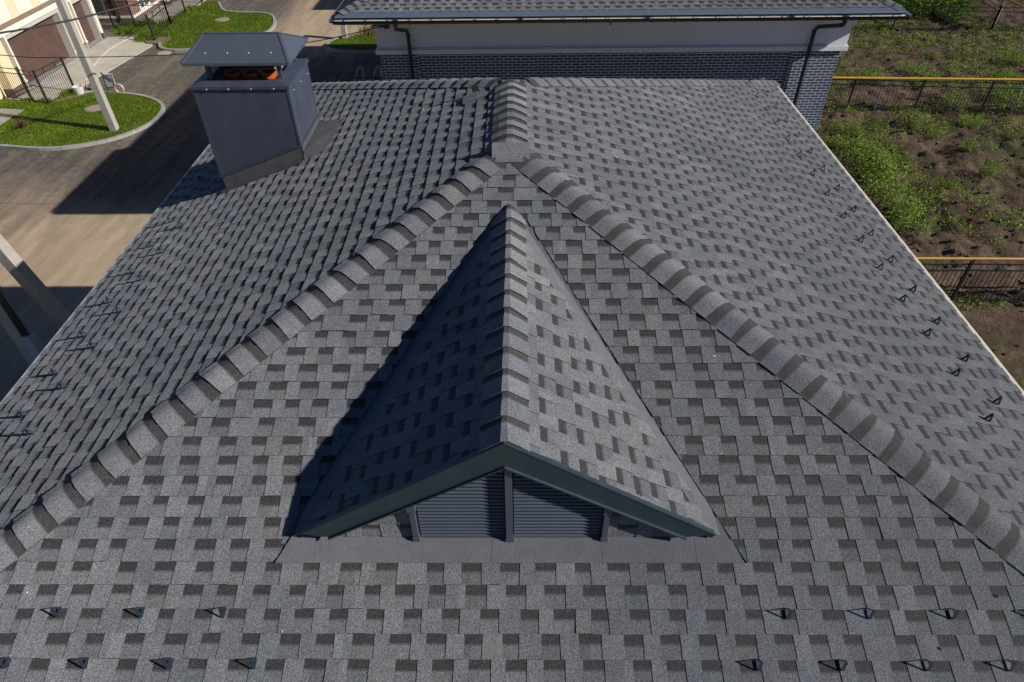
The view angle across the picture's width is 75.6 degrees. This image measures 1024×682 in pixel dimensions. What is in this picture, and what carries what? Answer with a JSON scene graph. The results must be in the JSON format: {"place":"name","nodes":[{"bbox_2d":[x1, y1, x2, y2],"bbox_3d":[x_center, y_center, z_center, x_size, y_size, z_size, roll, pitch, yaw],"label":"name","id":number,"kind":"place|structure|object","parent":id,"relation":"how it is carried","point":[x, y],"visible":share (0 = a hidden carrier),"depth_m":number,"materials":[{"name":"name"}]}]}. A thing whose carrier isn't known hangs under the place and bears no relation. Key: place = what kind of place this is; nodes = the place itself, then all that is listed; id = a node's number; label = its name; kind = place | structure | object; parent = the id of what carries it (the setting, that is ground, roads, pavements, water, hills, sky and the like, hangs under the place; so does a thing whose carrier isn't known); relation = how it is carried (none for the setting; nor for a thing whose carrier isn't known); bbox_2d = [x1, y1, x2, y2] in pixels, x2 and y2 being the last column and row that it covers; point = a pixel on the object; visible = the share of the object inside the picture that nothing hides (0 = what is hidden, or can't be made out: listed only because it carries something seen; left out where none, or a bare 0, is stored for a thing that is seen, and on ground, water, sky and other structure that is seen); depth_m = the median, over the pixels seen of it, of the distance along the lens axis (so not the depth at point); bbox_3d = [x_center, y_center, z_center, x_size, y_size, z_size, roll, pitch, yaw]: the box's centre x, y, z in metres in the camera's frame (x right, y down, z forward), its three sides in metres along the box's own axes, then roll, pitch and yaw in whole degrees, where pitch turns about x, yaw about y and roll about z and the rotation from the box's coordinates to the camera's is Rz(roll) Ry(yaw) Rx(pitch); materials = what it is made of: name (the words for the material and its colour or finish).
{"place":"outdoors","nodes":[
{"label":"outdoors","id":0,"kind":"place"},
{"bbox_2d":[0,109,22,124],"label":"path","id":1,"kind":"structure","parent":0,"point":[3,114],"depth_m":28.67,"materials":[{"name":"concrete"}]},
{"bbox_2d":[0,0,149,33],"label":"overhead cable","id":2,"kind":"object","parent":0,"point":[59,22],"visible":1,"depth_m":19.78,"materials":[{"name":"black rubber"}]},
{"bbox_2d":[6,37,152,100],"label":"driveway","id":3,"kind":"structure","parent":0,"point":[128,47],"depth_m":33.86,"materials":[{"name":"grey concrete"}]},
{"bbox_2d":[85,37,133,84],"bbox_3d":[-20.779,-14.159,33.678,1.090,0.026,8.948,-7,42,-7],"label":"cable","id":4,"kind":"object","parent":3,"relation":"on","point":[105,52],"visible":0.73,"depth_m":35.08,"materials":[{"name":"white paint"}]},
{"bbox_2d":[0,91,160,146],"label":"lawn","id":5,"kind":"structure","parent":0,"point":[35,134],"depth_m":28.22,"materials":[{"name":"green plant"}]},
{"bbox_2d":[13,118,25,128],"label":"shrub","id":6,"kind":"object","parent":5,"relation":"on","point":[20,124],"visible":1,"depth_m":27.43,"materials":[{"name":"red plant"}]},
{"bbox_2d":[55,0,118,130],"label":"concrete pole","id":7,"kind":"object","parent":5,"relation":"on","point":[93,79],"visible":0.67,"depth_m":25.62,"materials":[{"name":"grey concrete"}]},
{"bbox_2d":[84,104,100,111],"bbox_3d":[-18.430,-10.271,29.165,0.840,0.082,0.840,0,41,1],"label":"manhole cover","id":8,"kind":"object","parent":5,"relation":"on","point":[92,108],"visible":0.71,"depth_m":29.08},
{"bbox_2d":[137,0,150,9],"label":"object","id":9,"kind":"structure","parent":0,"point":[144,3],"depth_m":40.09,"materials":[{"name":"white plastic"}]},
{"bbox_2d":[147,0,204,23],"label":"driveway","id":10,"kind":"structure","parent":0,"point":[156,10],"depth_m":41.18,"materials":[{"name":"grey concrete"}]},
{"bbox_2d":[0,0,382,401],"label":"road","id":11,"kind":"structure","parent":0,"point":[75,220],"depth_m":24.42,"materials":[{"name":"grey asphalt"}]},
{"bbox_2d":[0,286,44,365],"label":"concrete pole","id":12,"kind":"object","parent":11,"relation":"on","point":[29,344],"visible":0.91,"depth_m":14.64,"materials":[{"name":"grey concrete"}]},
{"bbox_2d":[0,234,70,328],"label":"concrete pole","id":13,"kind":"object","parent":11,"relation":"on","point":[26,278],"visible":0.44,"depth_m":14.23,"materials":[{"name":"grey concrete"}]},
{"bbox_2d":[0,56,73,103],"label":"metal fence","id":14,"kind":"object","parent":11,"relation":"on","point":[39,84],"visible":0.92,"depth_m":29.55,"materials":[{"name":"black metal"}]},
{"bbox_2d":[0,0,105,99],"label":"garage house","id":15,"kind":"structure","parent":11,"relation":"on","point":[55,40],"depth_m":32.05,"materials":[{"name":"yellow paint"}]},
{"bbox_2d":[7,15,69,82],"bbox_3d":[-23.216,-14.232,32.201,0.040,2.200,4.420,0,41,1],"label":"garage door","id":16,"kind":"structure","parent":15,"relation":"in","point":[46,41],"depth_m":32.32,"materials":[{"name":"brown metal"}]},
{"bbox_2d":[72,0,94,43],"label":"door","id":17,"kind":"structure","parent":15,"relation":"in","point":[77,6],"depth_m":35.66,"materials":[{"name":"brown wood"}]},
{"bbox_2d":[52,87,91,101],"bbox_3d":[-20.190,-11.349,30.438,0.895,0.070,2.036,6,42,8],"label":"soil strip","id":18,"kind":"object","parent":11,"relation":"on","point":[84,88],"visible":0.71,"depth_m":30.30,"materials":[{"name":"brown soil"}]},
{"bbox_2d":[71,84,83,94],"bbox_3d":[-19.979,-11.579,30.401,0.470,0.320,0.463,0,41,1],"label":"bucket","id":19,"kind":"object","parent":18,"relation":"on","point":[78,89],"visible":1,"depth_m":30.33,"materials":[{"name":"white plastic"}]},
{"bbox_2d":[0,88,164,150],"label":"kerb","id":20,"kind":"structure","parent":11,"relation":"on","point":[157,117],"depth_m":26.68,"materials":[{"name":"concrete"}]},
{"bbox_2d":[22,5,202,104],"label":"weeds","id":21,"kind":"object","parent":11,"relation":"on","point":[143,32],"visible":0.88,"depth_m":37.54,"materials":[{"name":"green plant"}]},
{"bbox_2d":[101,72,123,91],"bbox_3d":[-18.314,-11.879,30.351,0.818,1.002,0.276,0,41,1],"label":"wheelbarrow","id":22,"kind":"object","parent":11,"relation":"on","point":[108,78],"visible":1,"depth_m":30.27,"materials":[{"name":"black metal"}]},
{"bbox_2d":[91,0,175,22],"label":"brown brick house","id":23,"kind":"structure","parent":11,"relation":"on","point":[98,5],"depth_m":39.01,"materials":[{"name":"white paint"}]},
{"bbox_2d":[91,0,105,13],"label":"window","id":24,"kind":"structure","parent":23,"relation":"in","point":[97,4],"depth_m":38.66,"materials":[{"name":"grey glass"}]},
{"bbox_2d":[103,0,170,29],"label":"metal fence","id":25,"kind":"object","parent":11,"relation":"on","point":[106,6],"visible":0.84,"depth_m":37.66,"materials":[{"name":"black metal"}]},
{"bbox_2d":[144,35,170,44],"bbox_3d":[-19.749,-16.781,36.644,1.900,0.095,1.850,0,41,1],"label":"soil strip","id":26,"kind":"object","parent":11,"relation":"on","point":[157,40],"visible":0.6,"depth_m":36.27,"materials":[{"name":"brown soil"}]},
{"bbox_2d":[157,51,171,54],"bbox_3d":[-18.415,-15.236,34.947,0.720,0.082,0.720,0,41,1],"label":"manhole cover","id":27,"kind":"object","parent":11,"relation":"on","point":[164,52],"visible":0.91,"depth_m":34.89,"materials":[{"name":"beige concrete"}]},
{"bbox_2d":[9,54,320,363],"bbox_3d":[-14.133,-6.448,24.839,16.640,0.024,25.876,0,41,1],"label":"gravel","id":28,"kind":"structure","parent":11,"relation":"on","point":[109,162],"depth_m":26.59,"materials":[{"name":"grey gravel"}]},
{"bbox_2d":[145,0,202,40],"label":"metal fence","id":29,"kind":"object","parent":11,"relation":"on","point":[167,11],"visible":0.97,"depth_m":37.67,"materials":[{"name":"black metal"}]},
{"bbox_2d":[158,1,275,51],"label":"kerb","id":30,"kind":"structure","parent":11,"relation":"on","point":[270,29],"depth_m":37.78,"materials":[{"name":"concrete"}]},
{"bbox_2d":[324,34,375,53],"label":"kerb","id":31,"kind":"structure","parent":11,"relation":"on","point":[348,51],"depth_m":34.63,"materials":[{"name":"concrete"}]},
{"bbox_2d":[353,66,382,81],"bbox_3d":[-6.744,-12.457,31.077,1.584,0.722,0.905,0,41,1],"label":"metal trestle","id":32,"kind":"object","parent":11,"relation":"on","point":[363,77],"visible":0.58,"depth_m":31.06,"materials":[{"name":"black metal"}]},
{"bbox_2d":[329,0,911,131],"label":"brick house","id":33,"kind":"structure","parent":11,"relation":"on","point":[793,48],"depth_m":16.29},
{"bbox_2d":[1,27,377,57],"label":"overhead cable","id":34,"kind":"object","parent":33,"relation":"attached to","point":[165,55],"visible":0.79,"depth_m":17.11,"materials":[{"name":"black rubber"}]},
{"bbox_2d":[161,0,272,48],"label":"lawn","id":35,"kind":"structure","parent":0,"point":[222,26],"depth_m":38.39,"materials":[{"name":"green plant"}]},
{"bbox_2d":[215,17,229,21],"bbox_3d":[-17.185,-19.058,39.152,0.840,0.082,0.840,0,41,1],"label":"manhole cover","id":36,"kind":"object","parent":35,"relation":"on","point":[222,19],"visible":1,"depth_m":39.08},
{"bbox_2d":[327,35,376,49],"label":"lawn","id":37,"kind":"structure","parent":0,"point":[366,39],"depth_m":35.58,"materials":[{"name":"green plant"}]},
{"bbox_2d":[340,25,347,38],"bbox_3d":[-9.188,-17.158,35.914,0.300,1.400,0.300,0,41,1],"label":"grey post","id":38,"kind":"object","parent":37,"relation":"on","point":[343,29],"visible":0.32,"depth_m":36.01,"materials":[{"name":"concrete"}]},
{"bbox_2d":[357,25,375,36],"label":"dry grass","id":39,"kind":"structure","parent":37,"relation":"on","point":[371,32],"depth_m":36.42,"materials":[{"name":"brown plant"}]},
{"bbox_2d":[0,32,1023,681],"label":"hip roof house","id":40,"kind":"structure","parent":0,"point":[550,380],"depth_m":4.79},
{"bbox_2d":[816,0,1023,390],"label":"field","id":41,"kind":"structure","parent":0,"point":[999,327],"depth_m":25.02,"materials":[{"name":"soil"}]},
{"bbox_2d":[826,129,869,153],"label":"weed clump","id":42,"kind":"object","parent":41,"relation":"on","point":[842,141],"visible":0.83,"depth_m":25.32,"materials":[{"name":"green plant"}]},
{"bbox_2d":[841,116,877,137],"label":"weed clump","id":43,"kind":"object","parent":41,"relation":"on","point":[860,128],"visible":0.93,"depth_m":26.00,"materials":[{"name":"green plant"}]},
{"bbox_2d":[841,141,895,169],"bbox_3d":[13.140,-6.828,24.189,1.966,1.049,1.815,-6,42,-6],"label":"weed clump","id":44,"kind":"object","parent":41,"relation":"on","point":[862,156],"visible":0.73,"depth_m":24.23,"materials":[{"name":"green plant"}]},
{"bbox_2d":[847,132,898,161],"bbox_3d":[13.592,-7.284,24.747,1.992,0.981,1.628,28,49,29],"label":"weed clump","id":45,"kind":"object","parent":41,"relation":"on","point":[871,142],"visible":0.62,"depth_m":24.80,"materials":[{"name":"green plant"}]},
{"bbox_2d":[862,113,892,128],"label":"weed clump","id":46,"kind":"object","parent":41,"relation":"on","point":[880,123],"visible":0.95,"depth_m":26.78,"materials":[{"name":"green plant"}]},
{"bbox_2d":[864,65,892,84],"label":"weed clump","id":47,"kind":"object","parent":41,"relation":"on","point":[877,75],"visible":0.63,"depth_m":30.36,"materials":[{"name":"green plant"}]},
{"bbox_2d":[854,156,917,200],"bbox_3d":[12.735,-5.627,22.483,1.980,1.404,2.198,21,46,22],"label":"weed clump","id":48,"kind":"object","parent":41,"relation":"on","point":[878,181],"visible":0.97,"depth_m":22.50,"materials":[{"name":"green plant"}]},
{"bbox_2d":[874,134,901,152],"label":"weed clump","id":49,"kind":"object","parent":41,"relation":"on","point":[896,150],"visible":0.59,"depth_m":25.30,"materials":[{"name":"green plant"}]},
{"bbox_2d":[864,145,919,179],"bbox_3d":[13.278,-6.263,23.250,1.696,1.111,1.787,-27,48,-27],"label":"weed clump","id":50,"kind":"object","parent":41,"relation":"on","point":[885,168],"visible":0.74,"depth_m":23.28,"materials":[{"name":"green plant"}]},
{"bbox_2d":[882,151,916,171],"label":"weed clump","id":51,"kind":"object","parent":41,"relation":"on","point":[903,158],"visible":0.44,"depth_m":24.07,"materials":[{"name":"green plant"}]},
{"bbox_2d":[881,186,935,218],"bbox_3d":[12.911,-4.606,21.649,1.792,0.931,1.492,17,44,20],"label":"weed clump","id":52,"kind":"object","parent":41,"relation":"on","point":[892,203],"visible":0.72,"depth_m":21.68,"materials":[{"name":"green plant"}]},
{"bbox_2d":[893,0,935,18],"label":"bush","id":53,"kind":"object","parent":41,"relation":"on","point":[920,3],"visible":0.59,"depth_m":37.67,"materials":[{"name":"green plant"}]},
{"bbox_2d":[881,191,948,235],"bbox_3d":[12.653,-4.075,20.760,1.898,1.354,1.749,16,44,18],"label":"weed clump","id":54,"kind":"object","parent":41,"relation":"on","point":[911,215],"visible":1,"depth_m":20.77,"materials":[{"name":"green plant"}]},
{"bbox_2d":[893,104,937,128],"bbox_3d":[16.490,-9.221,26.903,1.615,0.889,1.568,22,46,24],"label":"weed clump","id":55,"kind":"object","parent":41,"relation":"on","point":[913,118],"visible":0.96,"depth_m":26.95,"materials":[{"name":"green plant"}]},
{"bbox_2d":[895,55,935,75],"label":"weed clump","id":56,"kind":"object","parent":41,"relation":"on","point":[913,70],"visible":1,"depth_m":31.23,"materials":[{"name":"green plant"}]},
{"bbox_2d":[816,0,1023,310],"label":"weeds","id":57,"kind":"object","parent":41,"relation":"on","point":[916,35],"visible":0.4,"depth_m":28.68,"materials":[{"name":"green plant"}]},
{"bbox_2d":[820,23,1023,375],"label":"soil clods","id":58,"kind":"object","parent":41,"relation":"on","point":[956,250],"visible":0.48,"depth_m":26.15,"materials":[{"name":"brown soil"}]},
{"bbox_2d":[823,79,1023,116],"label":"metal fence","id":59,"kind":"object","parent":41,"relation":"on","point":[943,85],"visible":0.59,"depth_m":27.53,"materials":[{"name":"black metal"}]},
{"bbox_2d":[917,254,932,268],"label":"weed clump","id":60,"kind":"object","parent":41,"relation":"on","point":[926,261],"visible":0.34,"depth_m":19.27,"materials":[{"name":"green plant"}]},
{"bbox_2d":[832,76,1023,110],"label":"gas pipe","id":61,"kind":"object","parent":41,"relation":"on","point":[941,78],"visible":0.66,"depth_m":27.16,"materials":[{"name":"yellow metal"}]},
{"bbox_2d":[903,0,955,15],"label":"bush","id":62,"kind":"object","parent":41,"relation":"on","point":[933,4],"visible":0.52,"depth_m":38.04,"materials":[{"name":"green plant"}]},
{"bbox_2d":[919,49,940,59],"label":"weed clump","id":63,"kind":"object","parent":41,"relation":"on","point":[934,54],"visible":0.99,"depth_m":32.96,"materials":[{"name":"green plant"}]},
{"bbox_2d":[911,115,954,140],"bbox_3d":[16.722,-8.466,26.180,1.635,0.842,1.485,25,48,27],"label":"weed clump","id":64,"kind":"object","parent":41,"relation":"on","point":[931,131],"visible":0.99,"depth_m":26.17,"materials":[{"name":"green plant"}]},
{"bbox_2d":[852,5,1023,30],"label":"metal fence","id":65,"kind":"object","parent":41,"relation":"on","point":[944,21],"visible":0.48,"depth_m":35.90,"materials":[{"name":"black metal"}]},
{"bbox_2d":[933,175,955,189],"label":"weed clump","id":66,"kind":"object","parent":41,"relation":"on","point":[944,183],"visible":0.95,"depth_m":22.91,"materials":[{"name":"green plant"}]},
{"bbox_2d":[934,1,967,23],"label":"bush","id":67,"kind":"object","parent":41,"relation":"on","point":[950,17],"visible":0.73,"depth_m":37.24,"materials":[{"name":"green plant"}]},
{"bbox_2d":[936,84,972,108],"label":"weed clump","id":68,"kind":"object","parent":41,"relation":"on","point":[951,96],"visible":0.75,"depth_m":28.40,"materials":[{"name":"green plant"}]},
{"bbox_2d":[933,0,977,14],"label":"bush","id":69,"kind":"object","parent":41,"relation":"on","point":[962,4],"visible":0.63,"depth_m":37.96,"materials":[{"name":"green plant"}]},
{"bbox_2d":[916,257,1023,259],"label":"gas pipe","id":70,"kind":"object","parent":41,"relation":"on","point":[962,258],"visible":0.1,"depth_m":17.45,"materials":[{"name":"yellow metal"}]},
{"bbox_2d":[959,135,983,150],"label":"weed clump","id":71,"kind":"object","parent":41,"relation":"on","point":[968,146],"visible":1,"depth_m":25.05,"materials":[{"name":"green plant"}]},
{"bbox_2d":[942,0,1002,30],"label":"metal fence","id":72,"kind":"object","parent":41,"relation":"on","point":[995,18],"visible":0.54,"depth_m":36.39,"materials":[{"name":"black metal"}]},
{"bbox_2d":[922,260,1023,300],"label":"metal fence","id":73,"kind":"object","parent":41,"relation":"on","point":[971,263],"visible":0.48,"depth_m":17.72,"materials":[{"name":"black metal"}]},
{"bbox_2d":[958,112,988,128],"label":"weed clump","id":74,"kind":"object","parent":41,"relation":"on","point":[969,123],"visible":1,"depth_m":26.91,"materials":[{"name":"green plant"}]},
{"bbox_2d":[977,156,1009,178],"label":"weed clump","id":75,"kind":"object","parent":41,"relation":"on","point":[992,168],"visible":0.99,"depth_m":23.45,"materials":[{"name":"green plant"}]},
{"bbox_2d":[988,211,1008,224],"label":"weed clump","id":76,"kind":"object","parent":41,"relation":"on","point":[998,221],"visible":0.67,"depth_m":21.50,"materials":[{"name":"green plant"}]},
{"bbox_2d":[988,65,1023,82],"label":"weed clump","id":77,"kind":"object","parent":41,"relation":"on","point":[1005,74],"visible":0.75,"depth_m":30.57,"materials":[{"name":"green plant"}]},
{"bbox_2d":[990,77,1023,104],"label":"weed clump","id":78,"kind":"object","parent":41,"relation":"on","point":[1005,97],"visible":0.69,"depth_m":28.57,"materials":[{"name":"green plant"}]},
{"bbox_2d":[994,45,1023,64],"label":"weed clump","id":79,"kind":"object","parent":41,"relation":"on","point":[1012,59],"visible":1,"depth_m":32.09,"materials":[{"name":"green plant"}]},
{"bbox_2d":[994,0,1023,25],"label":"gas pipe","id":80,"kind":"object","parent":41,"relation":"on","point":[1013,2],"visible":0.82,"depth_m":35.74,"materials":[{"name":"yellow metal"}]},
{"bbox_2d":[1004,126,1023,139],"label":"weed clump","id":81,"kind":"object","parent":41,"relation":"on","point":[1011,134],"visible":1,"depth_m":25.73,"materials":[{"name":"green plant"}]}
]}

